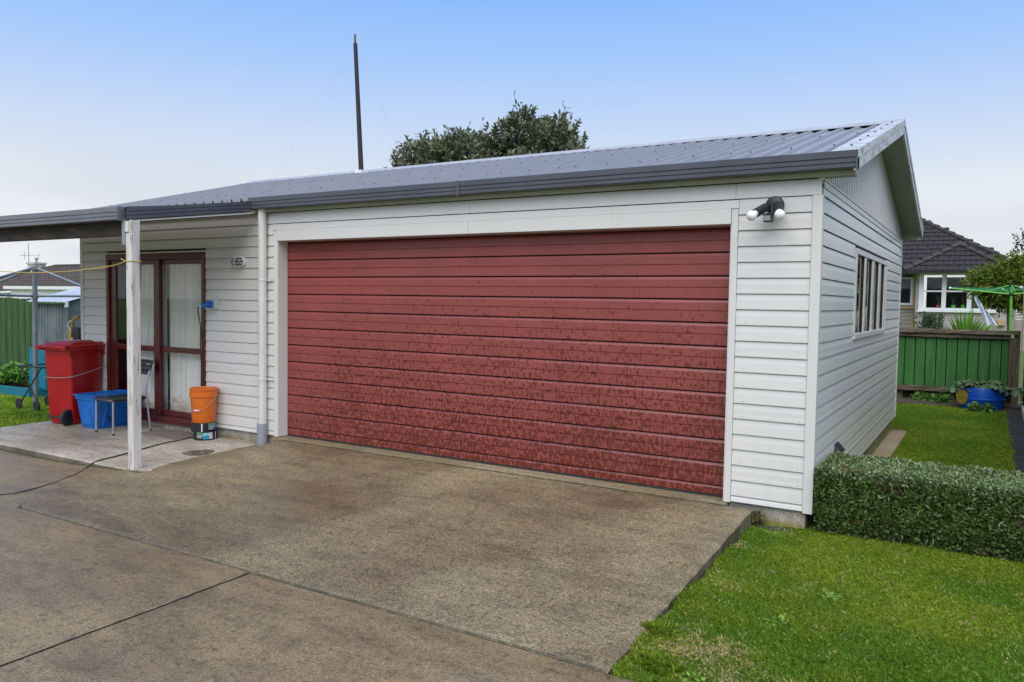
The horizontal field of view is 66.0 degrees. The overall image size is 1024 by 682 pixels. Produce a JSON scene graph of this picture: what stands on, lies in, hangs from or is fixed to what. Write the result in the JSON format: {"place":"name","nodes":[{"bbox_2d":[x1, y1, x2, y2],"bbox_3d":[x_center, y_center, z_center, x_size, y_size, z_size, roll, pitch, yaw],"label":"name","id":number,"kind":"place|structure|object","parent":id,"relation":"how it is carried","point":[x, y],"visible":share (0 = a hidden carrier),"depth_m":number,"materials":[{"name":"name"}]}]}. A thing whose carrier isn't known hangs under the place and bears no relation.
{"place":"outdoors","nodes":[
{"label":"outdoors","id":0,"kind":"place"},
{"bbox_2d":[0,393,50,426],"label":"lawn","id":1,"kind":"structure","parent":0,"point":[28,416],"depth_m":11.12,"materials":[{"name":"green plant"}]},
{"bbox_2d":[0,297,32,365],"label":"paling fence","id":2,"kind":"object","parent":1,"relation":"on","point":[16,341],"visible":0.08,"depth_m":15.93,"materials":[{"name":"green metal"}]},
{"bbox_2d":[0,347,47,396],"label":"raised garden bed","id":3,"kind":"object","parent":1,"relation":"on","point":[19,389],"visible":0.44,"depth_m":13.03,"materials":[{"name":"wood"}]},
{"bbox_2d":[0,362,28,385],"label":"vegetable plant","id":4,"kind":"object","parent":3,"relation":"on","point":[9,374],"visible":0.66,"depth_m":13.41,"materials":[{"name":"green plant"}]},
{"bbox_2d":[3,361,28,373],"bbox_3d":[-9.230,0.559,14.633,0.735,0.398,0.756,3,3,31],"label":"vegetable plant","id":5,"kind":"object","parent":3,"relation":"on","point":[11,362],"visible":0.01,"depth_m":14.64,"materials":[{"name":"green plant"}]},
{"bbox_2d":[15,363,48,411],"bbox_3d":[-6.900,0.677,11.665,0.784,0.661,0.467,3,3,31],"label":"laundry trolley","id":6,"kind":"object","parent":1,"relation":"on","point":[36,404],"visible":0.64,"depth_m":11.55,"materials":[{"name":"black metal"}]},
{"bbox_2d":[0,266,79,401],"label":"clothesline","id":7,"kind":"object","parent":1,"relation":"on","point":[34,295],"visible":0.73,"depth_m":11.67,"materials":[{"name":"grey metal"}]},
{"bbox_2d":[23,287,80,344],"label":"garden shed","id":8,"kind":"structure","parent":1,"relation":"on","point":[56,315],"depth_m":14.67,"materials":[{"name":"metal"}]},
{"bbox_2d":[0,421,256,471],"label":"patio","id":9,"kind":"structure","parent":0,"point":[77,443],"depth_m":8.50,"materials":[{"name":"concrete"}]},
{"bbox_2d":[36,339,105,425],"bbox_3d":[-5.512,0.506,9.923,0.485,1.034,0.707,2,3,17],"label":"wheelie bin","id":10,"kind":"object","parent":9,"relation":"on","point":[68,358],"visible":0.98,"depth_m":9.72,"materials":[{"name":"red plastic"}]},
{"bbox_2d":[44,365,106,378],"bbox_3d":[-5.474,0.410,9.822,0.655,0.192,0.443,1,3,-7],"label":"cord","id":11,"kind":"object","parent":10,"relation":"attached to","point":[76,375],"visible":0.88,"depth_m":9.70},
{"bbox_2d":[73,389,127,428],"bbox_3d":[-4.962,0.838,9.677,0.442,0.405,0.636,3,3,31],"label":"storage tub","id":12,"kind":"object","parent":9,"relation":"on","point":[86,404],"visible":0.84,"depth_m":9.49,"materials":[{"name":"blue plastic"}]},
{"bbox_2d":[94,359,153,435],"bbox_3d":[-4.562,0.646,9.332,0.420,0.837,0.556,3,4,36],"label":"chair","id":13,"kind":"object","parent":9,"relation":"on","point":[146,366],"visible":0.58,"depth_m":9.32,"materials":[{"name":"plastic"}]},
{"bbox_2d":[0,201,257,469],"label":"verandah","id":14,"kind":"object","parent":9,"relation":"on","point":[94,223],"visible":0.99,"depth_m":7.39,"materials":[{"name":"wood"}]},
{"bbox_2d":[0,258,141,272],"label":"rope","id":15,"kind":"object","parent":14,"relation":"attached to","point":[72,270],"visible":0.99,"depth_m":7.76,"materials":[{"name":"yellow fabric"}]},
{"bbox_2d":[142,428,192,439],"bbox_3d":[-3.969,1.077,9.152,0.700,0.010,0.380,3,3,31],"label":"doormat","id":16,"kind":"object","parent":9,"relation":"on","point":[170,434],"visible":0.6,"depth_m":9.12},
{"bbox_2d":[182,450,214,454],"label":"puddle","id":17,"kind":"object","parent":9,"relation":"on","point":[197,452],"visible":1,"depth_m":8.11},
{"bbox_2d":[193,429,217,440],"bbox_3d":[-3.453,1.055,8.898,0.259,0.093,0.257,3,3,31],"label":"edging roll","id":18,"kind":"object","parent":9,"relation":"on","point":[205,436],"visible":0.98,"depth_m":8.79,"materials":[{"name":"plastic"}]},
{"bbox_2d":[191,421,215,431],"bbox_3d":[-3.482,0.959,8.900,0.265,0.097,0.262,3,3,31],"label":"edging roll","id":19,"kind":"object","parent":18,"relation":"on","point":[202,427],"visible":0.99,"depth_m":8.79,"materials":[{"name":"black plastic"}]},
{"bbox_2d":[189,386,217,422],"bbox_3d":[-3.475,0.717,8.885,0.308,0.386,0.316,3,3,31],"label":"bucket","id":20,"kind":"object","parent":19,"relation":"on","point":[203,399],"visible":1,"depth_m":8.78,"materials":[{"name":"orange plastic"}]},
{"bbox_2d":[0,449,635,681],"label":"driveway","id":21,"kind":"structure","parent":0,"point":[185,618],"depth_m":4.10,"materials":[{"name":"concrete"}]},
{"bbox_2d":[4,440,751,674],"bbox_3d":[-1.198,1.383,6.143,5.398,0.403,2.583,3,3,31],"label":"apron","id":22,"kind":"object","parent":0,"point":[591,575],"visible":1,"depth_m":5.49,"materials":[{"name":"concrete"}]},
{"bbox_2d":[0,0,1023,307],"label":"sky","id":23,"kind":"structure","parent":0,"point":[103,102],"materials":[{"name":"blue"}]},
{"bbox_2d":[610,399,1023,681],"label":"lawn","id":24,"kind":"structure","parent":0,"point":[811,524],"depth_m":4.10,"materials":[{"name":"green plant"}]},
{"bbox_2d":[633,645,687,676],"bbox_3d":[0.677,1.500,3.658,0.230,0.076,0.242,-1,3,-32],"label":"grass tuft","id":25,"kind":"object","parent":24,"relation":"on","point":[660,662],"visible":0.97,"depth_m":3.66,"materials":[{"name":"green plant"}]},
{"bbox_2d":[639,618,683,636],"bbox_3d":[0.764,1.472,4.048,0.177,0.070,0.209,-1,3,-27],"label":"grass tuft","id":26,"kind":"object","parent":24,"relation":"on","point":[660,627],"visible":0.88,"depth_m":4.03,"materials":[{"name":"green plant"}]},
{"bbox_2d":[669,671,705,681],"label":"weed","id":27,"kind":"object","parent":24,"relation":"on","point":[695,676],"visible":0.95,"depth_m":3.55,"materials":[{"name":"green plant"}]},
{"bbox_2d":[679,584,705,598],"bbox_3d":[0.991,1.440,4.515,0.207,0.058,0.173,-2,4,-40],"label":"grass tuft","id":28,"kind":"object","parent":24,"relation":"on","point":[687,592],"visible":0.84,"depth_m":4.49,"materials":[{"name":"green plant"}]},
{"bbox_2d":[750,522,796,530],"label":"garden soil","id":29,"kind":"structure","parent":24,"relation":"on","point":[774,527],"depth_m":5.75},
{"bbox_2d":[751,507,767,524],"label":"weed","id":30,"kind":"object","parent":29,"relation":"on","point":[758,519],"visible":0.95,"depth_m":5.82,"materials":[{"name":"green plant"}]},
{"bbox_2d":[767,614,789,625],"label":"weed","id":31,"kind":"object","parent":24,"relation":"on","point":[781,618],"visible":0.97,"depth_m":4.15,"materials":[{"name":"green plant"}]},
{"bbox_2d":[815,587,840,601],"bbox_3d":[1.791,1.454,4.478,0.143,0.086,0.132,0,3,-10],"label":"weed","id":32,"kind":"object","parent":24,"relation":"on","point":[832,594],"visible":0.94,"depth_m":4.48,"materials":[{"name":"green plant"}]},
{"bbox_2d":[874,565,898,573],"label":"weed","id":33,"kind":"object","parent":24,"relation":"on","point":[886,567],"visible":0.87,"depth_m":4.88,"materials":[{"name":"green plant"}]},
{"bbox_2d":[813,451,1023,561],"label":"hedge","id":34,"kind":"object","parent":24,"relation":"on","point":[977,509],"visible":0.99,"depth_m":5.34,"materials":[{"name":"green plant"}]},
{"bbox_2d":[887,403,1016,470],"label":"grass","id":35,"kind":"structure","parent":24,"relation":"on","point":[947,419],"depth_m":10.05,"materials":[{"name":"green plant"}]},
{"bbox_2d":[896,397,1020,411],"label":"garden soil","id":36,"kind":"structure","parent":24,"relation":"on","point":[1008,407],"depth_m":13.32,"materials":[{"name":"brown soil"}]},
{"bbox_2d":[909,390,934,400],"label":"weed","id":37,"kind":"object","parent":36,"relation":"on","point":[922,397],"visible":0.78,"depth_m":13.69,"materials":[{"name":"green plant"}]},
{"bbox_2d":[926,392,953,402],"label":"weed","id":38,"kind":"object","parent":36,"relation":"on","point":[941,397],"visible":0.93,"depth_m":13.42,"materials":[{"name":"green plant"}]},
{"bbox_2d":[965,401,996,411],"bbox_3d":[7.436,1.075,12.507,0.456,0.221,0.462,3,3,31],"label":"weed","id":39,"kind":"object","parent":36,"relation":"on","point":[986,407],"visible":0.98,"depth_m":12.42,"materials":[{"name":"green plant"}]},
{"bbox_2d":[959,387,1005,410],"bbox_3d":[7.664,0.930,12.862,0.668,0.365,0.668,3,3,31],"label":"barrel planter","id":40,"kind":"object","parent":36,"relation":"on","point":[982,396],"visible":0.69,"depth_m":12.58,"materials":[{"name":"plastic"}]},
{"bbox_2d":[946,379,1023,403],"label":"marrow plant","id":41,"kind":"object","parent":40,"relation":"in","point":[961,396],"visible":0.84,"depth_m":12.75,"materials":[{"name":"green plant"}]},
{"bbox_2d":[897,328,1020,404],"bbox_3d":[7.271,0.468,13.790,2.675,1.381,0.186,3,3,31],"label":"board fence","id":42,"kind":"object","parent":24,"relation":"on","point":[935,361],"visible":0.41,"depth_m":13.59,"materials":[{"name":"green wood"}]},
{"bbox_2d":[872,430,906,457],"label":"side path","id":43,"kind":"structure","parent":0,"point":[889,444],"depth_m":9.28,"materials":[{"name":"concrete"}]},
{"bbox_2d":[1006,411,1023,471],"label":"path","id":44,"kind":"structure","parent":0,"point":[1016,426],"depth_m":10.17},
{"bbox_2d":[1018,295,1023,419],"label":"side fence","id":45,"kind":"object","parent":44,"relation":"on","point":[1022,406],"visible":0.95,"depth_m":12.97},
{"bbox_2d":[1018,351,1023,401],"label":"lawn","id":46,"kind":"structure","parent":0,"point":[1022,366],"depth_m":19.03,"materials":[{"name":"green plant"}]},
{"bbox_2d":[0,258,79,298],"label":"tiled house","id":47,"kind":"structure","parent":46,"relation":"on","point":[21,284],"depth_m":41.70,"materials":[{"name":"tile"}]},
{"bbox_2d":[20,244,39,261],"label":"tv aerial","id":48,"kind":"object","parent":47,"relation":"attached to","point":[24,255],"visible":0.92,"depth_m":44.48,"materials":[{"name":"metal"}]},
{"bbox_2d":[384,91,589,167],"bbox_3d":[-0.570,-2.799,20.367,5.717,6.912,5.001,0,3,-7],"label":"broadleaf tree","id":49,"kind":"object","parent":46,"relation":"on","point":[546,133],"visible":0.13,"depth_m":19.09,"materials":[{"name":"green plant"}]},
{"bbox_2d":[912,311,930,328],"bbox_3d":[11.370,-0.151,21.889,0.529,1.410,0.463,3,3,31],"label":"lavender bush","id":50,"kind":"object","parent":46,"relation":"on","point":[923,322],"visible":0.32,"depth_m":21.84,"materials":[{"name":"green plant"}]},
{"bbox_2d":[923,312,937,328],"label":"lavender bush","id":51,"kind":"object","parent":46,"relation":"on","point":[929,313],"visible":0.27,"depth_m":21.68,"materials":[{"name":"green plant"}]},
{"bbox_2d":[929,312,945,328],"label":"lavender bush","id":52,"kind":"object","parent":46,"relation":"on","point":[939,325],"visible":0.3,"depth_m":21.50,"materials":[{"name":"green plant"}]},
{"bbox_2d":[899,218,1023,350],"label":"tiled bungalow","id":53,"kind":"object","parent":46,"relation":"on","point":[940,250],"visible":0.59,"depth_m":28.09,"materials":[{"name":"tile"}]},
{"bbox_2d":[900,274,915,308],"bbox_3d":[13.972,-1.775,29.040,1.650,1.400,0.490,3,3,31],"label":"casement window","id":54,"kind":"structure","parent":53,"relation":"in","point":[908,283],"depth_m":28.91,"materials":[{"name":"white glass"}]},
{"bbox_2d":[917,273,995,312],"bbox_3d":[15.173,-1.643,26.923,2.380,1.330,0.160,3,3,31],"label":"bay window","id":55,"kind":"structure","parent":53,"relation":"in","point":[943,308],"depth_m":27.09,"materials":[{"name":"white wood"}]},
{"bbox_2d":[998,320,1004,325],"bbox_3d":[16.266,-0.606,26.236,0.200,0.180,0.140,3,3,31],"label":"mailbox","id":56,"kind":"object","parent":53,"relation":"attached to","point":[1001,322],"visible":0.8,"depth_m":26.17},
{"bbox_2d":[1012,309,1023,350],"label":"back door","id":57,"kind":"structure","parent":53,"relation":"in","point":[1013,313],"depth_m":28.16,"materials":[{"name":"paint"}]},
{"bbox_2d":[943,302,995,329],"bbox_3d":[13.223,-0.347,22.950,1.610,1.649,1.635,3,3,31],"label":"flax bush","id":58,"kind":"object","parent":46,"relation":"on","point":[968,324],"visible":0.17,"depth_m":22.84,"materials":[{"name":"green plant"}]},
{"bbox_2d":[949,284,1023,330],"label":"clothes hoist","id":59,"kind":"object","parent":46,"relation":"on","point":[1011,289],"visible":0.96,"depth_m":16.86,"materials":[{"name":"green metal"}]},
{"bbox_2d":[974,295,997,325],"bbox_3d":[10.141,-0.647,16.876,0.465,0.658,0.100,3,3,31],"label":"towel","id":60,"kind":"object","parent":59,"relation":"hanging from","point":[988,319],"visible":1,"depth_m":16.88,"materials":[{"name":"white fabric"}]},
{"bbox_2d":[957,248,1023,337],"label":"garden tree","id":61,"kind":"object","parent":46,"relation":"on","point":[1006,272],"visible":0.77,"depth_m":18.43,"materials":[{"name":"green plant"}]},
{"bbox_2d":[1009,227,1023,254],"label":"young tree","id":62,"kind":"object","parent":46,"relation":"on","point":[1021,245],"visible":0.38,"depth_m":20.91,"materials":[{"name":"green plant"}]},
{"bbox_2d":[1014,309,1023,338],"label":"trellis","id":63,"kind":"object","parent":46,"relation":"on","point":[1015,319],"visible":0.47,"depth_m":24.39,"materials":[{"name":"white wood"}]},
{"label":"ground","id":64,"kind":"structure","parent":0,"visible":0},
{"bbox_2d":[80,118,923,528],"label":"garage","id":65,"kind":"structure","parent":64,"relation":"on","point":[664,316],"depth_m":7.07,"materials":[{"name":"wood"}]},
{"bbox_2d":[67,316,80,339],"bbox_3d":[-5.830,-0.116,10.694,0.670,0.452,0.180,3,3,31],"label":"cable reel","id":66,"kind":"object","parent":65,"relation":"attached to","point":[74,332],"visible":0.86,"depth_m":10.75,"materials":[{"name":"yellow plastic"}]},
{"bbox_2d":[140,264,167,409],"bbox_3d":[-4.537,-0.069,9.873,0.693,1.900,0.053,3,3,31],"label":"curtain","id":67,"kind":"object","parent":65,"relation":"hanging from","point":[147,306],"visible":0.46,"depth_m":9.86,"materials":[{"name":"white fabric"}]},
{"bbox_2d":[106,252,207,426],"bbox_3d":[-4.319,-0.039,9.582,1.940,2.036,0.115,3,3,31],"label":"sliding door","id":68,"kind":"structure","parent":65,"relation":"in","point":[159,414],"depth_m":9.55,"materials":[{"name":"red wood"}]},
{"bbox_2d":[169,259,200,412],"bbox_3d":[-3.813,-0.036,9.449,0.933,1.900,0.058,3,3,31],"label":"curtain","id":69,"kind":"object","parent":65,"relation":"hanging from","point":[184,303],"visible":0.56,"depth_m":9.54,"materials":[{"name":"white fabric"}]},
{"bbox_2d":[198,300,219,308],"bbox_3d":[-3.410,-0.413,8.874,0.110,0.100,0.212,3,4,38],"label":"power socket","id":70,"kind":"object","parent":65,"relation":"attached to","point":[212,304],"visible":1,"depth_m":8.88,"materials":[{"name":"blue plastic"}]},
{"bbox_2d":[0,306,201,494],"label":"extension cord","id":71,"kind":"object","parent":70,"relation":"attached to","point":[127,452],"visible":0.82,"depth_m":8.00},
{"bbox_2d":[230,256,246,266],"bbox_3d":[-3.023,-0.872,8.673,0.208,0.115,0.102,3,3,31],"label":"bulkhead light","id":72,"kind":"object","parent":65,"relation":"attached to","point":[239,260],"visible":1,"depth_m":8.68,"materials":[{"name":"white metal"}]},
{"bbox_2d":[268,34,399,182],"bbox_3d":[-2.792,-3.121,12.923,1.673,2.636,3.952,1,3,3],"label":"mast","id":73,"kind":"object","parent":65,"relation":"on","point":[359,131],"visible":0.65,"depth_m":11.17,"materials":[{"name":"black metal"}]},
{"bbox_2d":[272,435,728,505],"bbox_3d":[-0.434,1.229,7.303,4.890,0.194,0.202,3,3,31],"label":"threshold","id":74,"kind":"object","parent":65,"relation":"attached to","point":[597,483],"visible":0.35,"depth_m":6.98,"materials":[{"name":"concrete"}]},
{"bbox_2d":[288,226,730,497],"bbox_3d":[-0.363,-0.024,7.324,4.816,2.304,0.042,3,3,31],"label":"garage door","id":75,"kind":"structure","parent":65,"relation":"in","point":[597,355],"depth_m":7.02,"materials":[{"name":"red metal"}]},
{"bbox_2d":[746,196,784,221],"bbox_3d":[1.830,-0.949,5.633,0.254,0.198,0.277,3,3,31],"label":"floodlight","id":76,"kind":"object","parent":65,"relation":"attached to","point":[773,206],"visible":1,"depth_m":5.62,"materials":[{"name":"black plastic"}]},
{"bbox_2d":[835,442,845,451],"bbox_3d":[2.704,0.871,6.503,0.061,0.067,0.170,3,3,31],"label":"solar light","id":77,"kind":"object","parent":65,"relation":"attached to","point":[839,447],"visible":0.88,"depth_m":6.47,"materials":[{"name":"black plastic"}]},
{"bbox_2d":[851,248,887,338],"bbox_3d":[3.720,-0.470,8.168,0.046,0.822,2.510,3,3,31],"label":"side window","id":78,"kind":"structure","parent":65,"relation":"in","point":[870,286],"depth_m":8.06,"materials":[{"name":"white metal"}]}
]}

